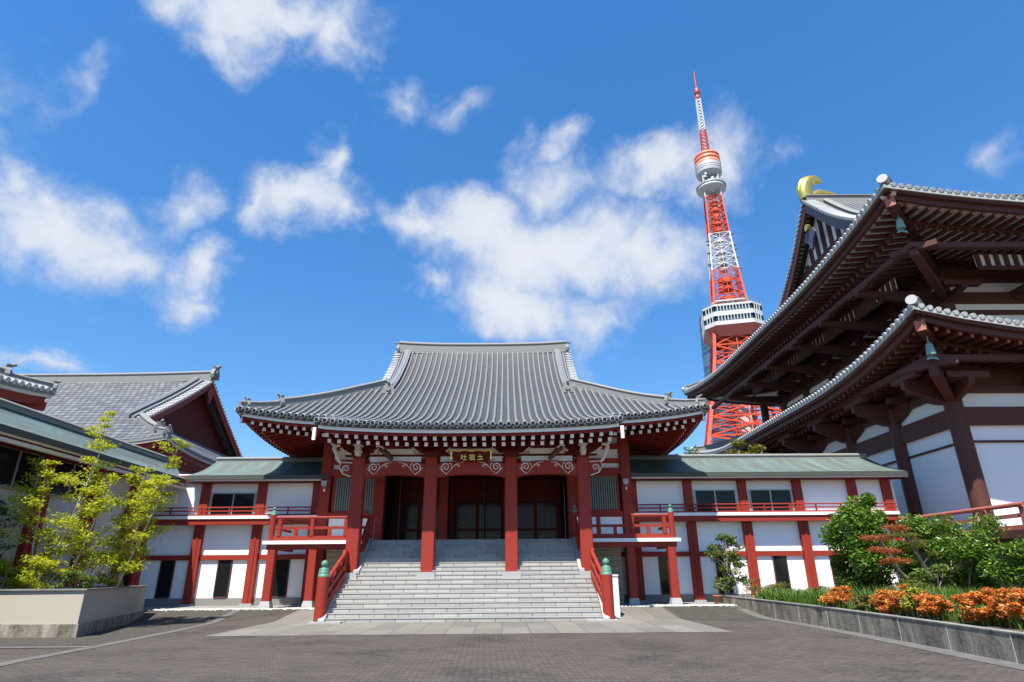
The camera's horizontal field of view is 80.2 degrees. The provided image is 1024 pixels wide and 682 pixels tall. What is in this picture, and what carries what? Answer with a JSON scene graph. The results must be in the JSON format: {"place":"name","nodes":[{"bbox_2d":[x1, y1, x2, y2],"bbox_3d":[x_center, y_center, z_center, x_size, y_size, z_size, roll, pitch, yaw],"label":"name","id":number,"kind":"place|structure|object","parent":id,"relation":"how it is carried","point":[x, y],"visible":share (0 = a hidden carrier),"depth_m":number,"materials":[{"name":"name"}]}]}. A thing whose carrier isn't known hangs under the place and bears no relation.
{"place":"outdoors","nodes":[
{"label":"outdoors","id":0,"kind":"place"},
{"bbox_2d":[20,365,242,473],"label":"temple hall","id":1,"kind":"structure","parent":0,"point":[151,408],"depth_m":44.62,"materials":[{"name":"tile"}]},
{"bbox_2d":[0,610,293,645],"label":"mossy ground","id":2,"kind":"structure","parent":0,"point":[150,623],"depth_m":19.80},
{"bbox_2d":[0,585,149,637],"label":"planter","id":3,"kind":"object","parent":2,"relation":"on","point":[66,612],"visible":0.81,"depth_m":17.03,"materials":[{"name":"concrete"}]},
{"bbox_2d":[0,558,23,588],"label":"shrub","id":4,"kind":"object","parent":3,"relation":"on","point":[3,566],"visible":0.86,"depth_m":18.56,"materials":[{"name":"green plant"}]},
{"bbox_2d":[0,500,30,586],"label":"maple tree","id":5,"kind":"object","parent":3,"relation":"on","point":[3,512],"visible":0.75,"depth_m":19.14,"materials":[{"name":"green plant"}]},
{"bbox_2d":[15,555,61,588],"bbox_3d":[-14.598,7.202,18.678,1.557,1.224,1.257,-17,-27,37],"label":"shrub","id":6,"kind":"object","parent":3,"relation":"on","point":[30,582],"visible":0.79,"depth_m":18.48,"materials":[{"name":"green plant"}]},
{"bbox_2d":[0,410,137,588],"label":"maple tree","id":7,"kind":"object","parent":3,"relation":"on","point":[91,510],"visible":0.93,"depth_m":19.79,"materials":[{"name":"green plant"}]},
{"bbox_2d":[53,569,97,588],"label":"shrub","id":8,"kind":"object","parent":3,"relation":"on","point":[89,581],"visible":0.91,"depth_m":18.59,"materials":[{"name":"green plant"}]},
{"bbox_2d":[73,438,193,586],"bbox_3d":[-13.211,6.006,21.369,3.117,5.177,2.980,0,-21,-1],"label":"maple tree","id":9,"kind":"object","parent":3,"relation":"on","point":[127,554],"visible":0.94,"depth_m":21.12,"materials":[{"name":"green plant"}]},
{"bbox_2d":[0,605,1023,681],"bbox_3d":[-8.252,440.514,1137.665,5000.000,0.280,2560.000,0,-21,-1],"label":"ground","id":10,"kind":"structure","parent":0,"point":[756,650],"depth_m":11.68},
{"bbox_2d":[0,363,60,410],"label":"temple hall","id":11,"kind":"structure","parent":10,"relation":"on","point":[30,392],"depth_m":24.46,"materials":[{"name":"tile"}]},
{"bbox_2d":[0,646,91,647],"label":"granite strip","id":12,"kind":"object","parent":10,"relation":"on","point":[44,646],"visible":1,"depth_m":14.26,"materials":[{"name":"grey stone"}]},
{"bbox_2d":[0,398,185,587],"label":"corridor building","id":13,"kind":"structure","parent":10,"relation":"on","point":[25,431],"depth_m":22.43,"materials":[{"name":"beige paint"}]},
{"bbox_2d":[0,445,43,489],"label":"window","id":14,"kind":"structure","parent":13,"relation":"in","point":[13,463],"depth_m":20.35,"materials":[{"name":"glass"}]},
{"bbox_2d":[49,460,94,501],"bbox_3d":[-16.628,5.269,22.928,0.090,1.300,2.200,0,-21,-1],"label":"window","id":15,"kind":"structure","parent":13,"relation":"in","point":[66,467],"depth_m":22.80,"materials":[{"name":"glass"}]},
{"bbox_2d":[122,560,131,585],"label":"slit window","id":16,"kind":"structure","parent":13,"relation":"in","point":[125,579],"depth_m":26.21,"materials":[{"name":"black glass"}]},
{"bbox_2d":[0,610,238,665],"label":"granite strip","id":17,"kind":"object","parent":10,"relation":"on","point":[95,646],"visible":1,"depth_m":14.90,"materials":[{"name":"grey stone"}]},
{"bbox_2d":[138,457,329,605],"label":"corridor wing","id":18,"kind":"structure","parent":10,"relation":"on","point":[211,550],"depth_m":28.93,"materials":[{"name":"white paint"}]},
{"bbox_2d":[154,561,175,598],"bbox_3d":[-16.186,11.122,28.369,0.680,1.650,0.080,0,-21,-1],"label":"slit window","id":19,"kind":"structure","parent":18,"relation":"in","point":[166,571],"depth_m":28.37,"materials":[{"name":"black glass"}]},
{"bbox_2d":[212,560,232,597],"bbox_3d":[-13.506,11.111,28.393,0.680,1.650,0.080,0,-21,-1],"label":"slit window","id":20,"kind":"structure","parent":18,"relation":"in","point":[224,567],"depth_m":28.39,"materials":[{"name":"black glass"}]},
{"bbox_2d":[209,493,256,513],"bbox_3d":[-13.606,7.946,29.619,2.150,1.080,0.070,0,-21,-1],"label":"window","id":21,"kind":"structure","parent":18,"relation":"in","point":[217,499],"depth_m":29.65,"materials":[{"name":"glass"}]},
{"bbox_2d":[272,560,289,597],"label":"slit window","id":22,"kind":"structure","parent":18,"relation":"in","point":[282,566],"depth_m":28.41,"materials":[{"name":"black glass"}]},
{"bbox_2d":[143,602,722,609],"bbox_3d":[1.054,11.967,27.707,37.500,0.001,5.700,0,-21,-1],"label":"concrete apron","id":23,"kind":"object","parent":10,"relation":"on","point":[282,606],"depth_m":26.80,"materials":[{"name":"grey concrete"}]},
{"bbox_2d":[712,595,721,603],"bbox_3d":[8.835,11.111,26.111,0.400,0.360,0.394,0,-21,-1],"label":"flower pot","id":24,"kind":"object","parent":23,"relation":"on","point":[717,599],"visible":0.91,"depth_m":25.99,"materials":[{"name":"ceramic"}]},
{"bbox_2d":[704,532,751,595],"bbox_3d":[9.619,10.056,27.069,1.963,2.975,1.194,0,-21,-1],"label":"young tree","id":25,"kind":"object","parent":23,"relation":"on","point":[730,556],"visible":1,"depth_m":27.02,"materials":[{"name":"green plant"}]},
{"bbox_2d":[147,604,736,610],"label":"pebbles","id":26,"kind":"object","parent":10,"relation":"on","point":[643,605],"visible":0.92,"depth_m":24.68,"materials":[{"name":"grey gravel"}]},
{"bbox_2d":[206,606,731,635],"bbox_3d":[-1.219,9.443,20.706,14.550,0.275,8.550,0,-21,-1],"label":"stone apron","id":27,"kind":"object","parent":10,"relation":"on","point":[637,619],"visible":0.72,"depth_m":18.86,"materials":[{"name":"grey stone"}]},
{"bbox_2d":[307,514,618,623],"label":"stone staircase","id":28,"kind":"structure","parent":27,"relation":"on","point":[468,583],"depth_m":22.64,"materials":[{"name":"stone"}]},
{"bbox_2d":[612,574,620,617],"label":"signboard","id":29,"kind":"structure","parent":27,"relation":"on","point":[616,596],"depth_m":22.34,"materials":[{"name":"white paint"}]},
{"bbox_2d":[235,340,710,608],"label":"temple hall","id":30,"kind":"structure","parent":10,"relation":"on","point":[552,431],"depth_m":28.54,"materials":[{"name":"tile"}]},
{"bbox_2d":[321,481,327,491],"bbox_3d":[-9.001,6.973,29.165,0.280,0.500,0.240,0,-21,-1],"label":"wall lamp","id":31,"kind":"object","parent":30,"relation":"attached to","point":[324,483],"visible":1,"depth_m":29.10,"materials":[{"name":"metal"}]},
{"bbox_2d":[331,476,376,512],"bbox_3d":[-7.596,7.388,29.326,2.070,1.730,0.140,0,-21,-1],"label":"lattice window","id":32,"kind":"structure","parent":30,"relation":"in","point":[342,484],"depth_m":29.29,"materials":[{"name":"green paint"}]},
{"bbox_2d":[397,479,403,539],"bbox_3d":[-5.461,8.319,29.872,0.040,2.955,0.800,0,-21,-1],"label":"folded door leaf","id":33,"kind":"structure","parent":30,"relation":"in","point":[402,481],"depth_m":29.76,"materials":[{"name":"black wood"}]},
{"bbox_2d":[392,480,439,539],"bbox_3d":[-4.635,8.550,30.459,2.540,3.135,0.250,0,-21,-1],"label":"doorway","id":34,"kind":"structure","parent":30,"relation":"in","point":[413,495],"depth_m":30.45,"materials":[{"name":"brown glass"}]},
{"bbox_2d":[450,449,491,460],"bbox_3d":[-1.690,4.725,25.144,1.700,0.453,0.120,0,-21,-1],"label":"name plaque","id":35,"kind":"object","parent":30,"relation":"attached to","point":[472,455],"visible":1,"depth_m":25.14,"materials":[{"name":"red paint"}]},
{"bbox_2d":[449,479,503,539],"bbox_3d":[-1.736,8.537,30.485,2.740,3.135,0.250,0,-21,-1],"label":"doorway","id":36,"kind":"structure","parent":30,"relation":"in","point":[465,523],"depth_m":30.48,"materials":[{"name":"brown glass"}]},
{"bbox_2d":[483,478,484,538],"bbox_3d":[-1.361,8.301,29.909,0.040,2.955,0.800,0,-21,-1],"label":"folded door leaf","id":37,"kind":"structure","parent":30,"relation":"in","point":[484,478],"depth_m":29.56,"materials":[{"name":"red wood"}]},
{"bbox_2d":[517,479,561,538],"bbox_3d":[1.164,8.524,30.511,2.540,3.135,0.250,0,-21,-1],"label":"doorway","id":38,"kind":"structure","parent":30,"relation":"in","point":[540,498],"depth_m":30.51,"materials":[{"name":"brown wood"}]},
{"bbox_2d":[575,474,619,510],"bbox_3d":[4.134,7.337,29.431,2.070,1.730,0.140,0,-21,-1],"label":"lattice window","id":39,"kind":"structure","parent":30,"relation":"in","point":[604,496],"depth_m":29.41,"materials":[{"name":"green paint"}]},
{"bbox_2d":[622,479,627,489],"bbox_3d":[5.468,6.909,29.295,0.280,0.500,0.240,0,-21,-1],"label":"wall lamp","id":40,"kind":"object","parent":30,"relation":"attached to","point":[624,481],"visible":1,"depth_m":29.23,"materials":[{"name":"metal"}]},
{"bbox_2d":[683,445,699,453],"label":"garden tree","id":41,"kind":"object","parent":10,"relation":"on","point":[690,451],"visible":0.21,"depth_m":42.12,"materials":[{"name":"green plant"}]},
{"bbox_2d":[699,316,753,442],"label":"glass tower","id":42,"kind":"structure","parent":10,"relation":"on","point":[705,348],"depth_m":473.11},
{"bbox_2d":[724,439,769,453],"bbox_3d":[15.255,10.907,38.446,4.016,9.527,3.969,0,-21,-1],"label":"garden tree","id":43,"kind":"object","parent":10,"relation":"on","point":[755,448],"visible":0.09,"depth_m":39.56,"materials":[{"name":"green plant"}]},
{"bbox_2d":[621,453,908,602],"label":"corridor wing","id":44,"kind":"structure","parent":10,"relation":"on","point":[770,511],"depth_m":29.47,"materials":[{"name":"white paint"}]},
{"bbox_2d":[658,557,669,594],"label":"slit window","id":45,"kind":"structure","parent":44,"relation":"in","point":[663,566],"depth_m":28.59,"materials":[{"name":"black glass"}]},
{"bbox_2d":[693,489,736,510],"bbox_3d":[9.993,7.842,29.831,2.050,1.080,0.070,0,-21,-1],"label":"window","id":46,"kind":"structure","parent":44,"relation":"in","point":[716,496],"depth_m":29.87,"materials":[{"name":"glass"}]},
{"bbox_2d":[715,556,733,593],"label":"slit window","id":47,"kind":"structure","parent":44,"relation":"in","point":[721,558],"depth_m":28.65,"materials":[{"name":"black glass"}]},
{"bbox_2d":[748,489,793,510],"bbox_3d":[12.728,7.830,29.855,2.080,1.080,0.070,0,-21,-1],"label":"window","id":48,"kind":"structure","parent":44,"relation":"in","point":[755,495],"depth_m":29.90,"materials":[{"name":"glass"}]},
{"bbox_2d":[772,556,790,590],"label":"slit window","id":49,"kind":"structure","parent":44,"relation":"in","point":[780,565],"depth_m":28.70,"materials":[{"name":"black glass"}]},
{"bbox_2d":[829,556,846,586],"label":"slit window","id":50,"kind":"structure","parent":44,"relation":"in","point":[835,583],"depth_m":28.59,"materials":[{"name":"black glass"}]},
{"bbox_2d":[682,174,1023,591],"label":"hall","id":51,"kind":"structure","parent":10,"relation":"on","point":[829,355],"depth_m":32.57,"materials":[{"name":"wood"}]},
{"bbox_2d":[896,215,907,232],"bbox_3d":[19.058,-5.828,29.882,0.452,1.190,0.393,-17,-27,37],"label":"wind bell","id":52,"kind":"object","parent":51,"relation":"hanging from","point":[900,226],"visible":0.96,"depth_m":29.72,"materials":[{"name":"teal metal"}]},
{"bbox_2d":[925,336,938,359],"bbox_3d":[19.054,0.299,27.732,0.452,1.190,0.393,-17,-27,37],"label":"wind bell","id":53,"kind":"object","parent":51,"relation":"hanging from","point":[930,349],"visible":1,"depth_m":27.57,"materials":[{"name":"teal metal"}]},
{"bbox_2d":[722,595,1023,663],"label":"kerb wall","id":54,"kind":"structure","parent":10,"relation":"on","point":[1002,644],"depth_m":14.07,"materials":[{"name":"concrete"}]},
{"bbox_2d":[729,605,1023,669],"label":"gutter strip","id":55,"kind":"object","parent":10,"relation":"on","point":[965,655],"visible":0.91,"depth_m":13.23,"materials":[{"name":"concrete"}]},
{"bbox_2d":[0,0,1023,530],"label":"sky","id":56,"kind":"structure","parent":0,"point":[281,195],"materials":[{"name":"blue"}]},
{"bbox_2d":[664,606,761,619],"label":"pavement","id":57,"kind":"structure","parent":0,"point":[709,613],"depth_m":22.92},
{"bbox_2d":[693,72,781,444],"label":"lattice tower","id":58,"kind":"structure","parent":0,"point":[732,323],"depth_m":369.08,"materials":[{"name":"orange metal"}]},
{"bbox_2d":[751,584,1023,629],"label":"grass","id":59,"kind":"structure","parent":0,"point":[803,596],"depth_m":16.62,"materials":[{"name":"green plant"}]},
{"bbox_2d":[900,615,1023,631],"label":"bed soil","id":60,"kind":"structure","parent":0,"point":[1004,628],"depth_m":12.09,"materials":[{"name":"brown soil"}]},
{"bbox_2d":[739,578,790,597],"bbox_3d":[10.280,9.995,24.349,1.619,0.944,3.840,0,-21,-1],"label":"hedge","id":61,"kind":"object","parent":60,"relation":"on","point":[755,588],"visible":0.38,"depth_m":24.42,"materials":[{"name":"green plant"}]},
{"bbox_2d":[807,585,832,592],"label":"hedge","id":62,"kind":"object","parent":60,"relation":"on","point":[822,587],"visible":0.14,"depth_m":21.93,"materials":[{"name":"green plant"}]},
{"bbox_2d":[817,585,853,605],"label":"nandina bush","id":63,"kind":"object","parent":60,"relation":"on","point":[841,593],"visible":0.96,"depth_m":18.01,"materials":[{"name":"orange plant"}]},
{"bbox_2d":[850,593,874,611],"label":"nandina bush","id":64,"kind":"object","parent":60,"relation":"on","point":[859,603],"visible":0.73,"depth_m":16.59,"materials":[{"name":"green plant"}]},
{"bbox_2d":[818,492,908,594],"bbox_3d":[13.205,7.921,22.829,3.199,4.284,2.811,0,-21,-1],"label":"shrub","id":65,"kind":"object","parent":60,"relation":"on","point":[859,566],"visible":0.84,"depth_m":22.46,"materials":[{"name":"green plant"}]},
{"bbox_2d":[869,588,900,614],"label":"nandina bush","id":66,"kind":"object","parent":60,"relation":"on","point":[878,604],"visible":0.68,"depth_m":15.53,"materials":[{"name":"orange plant"}]},
{"bbox_2d":[858,523,943,589],"bbox_3d":[12.647,7.232,19.622,2.744,2.597,1.475,3,-21,-9],"label":"pine tree","id":67,"kind":"object","parent":60,"relation":"on","point":[911,547],"visible":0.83,"depth_m":19.69,"materials":[{"name":"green plant"}]},
{"bbox_2d":[872,580,932,596],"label":"hedge","id":68,"kind":"object","parent":60,"relation":"on","point":[896,585],"visible":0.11,"depth_m":17.42,"materials":[{"name":"green plant"}]},
{"bbox_2d":[882,583,929,616],"bbox_3d":[9.740,6.358,14.844,0.965,0.820,1.062,0,-21,-1],"label":"nandina bush","id":69,"kind":"object","parent":60,"relation":"on","point":[895,594],"visible":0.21,"depth_m":15.04,"materials":[{"name":"orange plant"}]},
{"bbox_2d":[899,587,923,618],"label":"nandina bush","id":70,"kind":"object","parent":60,"relation":"on","point":[906,601],"visible":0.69,"depth_m":14.35,"materials":[{"name":"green plant"}]},
{"bbox_2d":[896,563,955,594],"bbox_3d":[12.907,7.672,18.999,1.594,1.394,1.517,-15,-25,33],"label":"shrub","id":71,"kind":"object","parent":60,"relation":"on","point":[924,577],"visible":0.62,"depth_m":18.96,"materials":[{"name":"green plant"}]},
{"bbox_2d":[912,593,957,619],"bbox_3d":[9.684,6.102,13.929,0.818,0.637,1.007,-9,-23,22],"label":"nandina bush","id":72,"kind":"object","parent":60,"relation":"on","point":[935,603],"visible":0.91,"depth_m":13.76,"materials":[{"name":"orange plant"}]},
{"bbox_2d":[890,513,1010,592],"bbox_3d":[14.737,7.272,20.315,3.576,3.007,2.718,11,-24,-27],"label":"shrub","id":73,"kind":"object","parent":60,"relation":"on","point":[970,549],"visible":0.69,"depth_m":19.99,"materials":[{"name":"green plant"}]},
{"bbox_2d":[949,586,1005,624],"bbox_3d":[9.684,5.447,12.444,0.898,0.793,1.140,0,-21,-1],"label":"nandina bush","id":74,"kind":"object","parent":60,"relation":"on","point":[969,601],"visible":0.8,"depth_m":12.47,"materials":[{"name":"orange plant"}]},
{"bbox_2d":[975,535,1023,588],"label":"shrub","id":75,"kind":"object","parent":60,"relation":"on","point":[1012,573],"visible":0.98,"depth_m":18.43,"materials":[{"name":"green plant"}]},
{"bbox_2d":[983,586,1023,625],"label":"nandina bush","id":76,"kind":"object","parent":60,"relation":"on","point":[1002,600],"visible":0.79,"depth_m":11.87,"materials":[{"name":"orange plant"}]},
{"bbox_2d":[1007,590,1023,618],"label":"nandina bush","id":77,"kind":"object","parent":60,"relation":"on","point":[1014,604],"visible":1,"depth_m":11.51,"materials":[{"name":"orange plant"}]}
]}

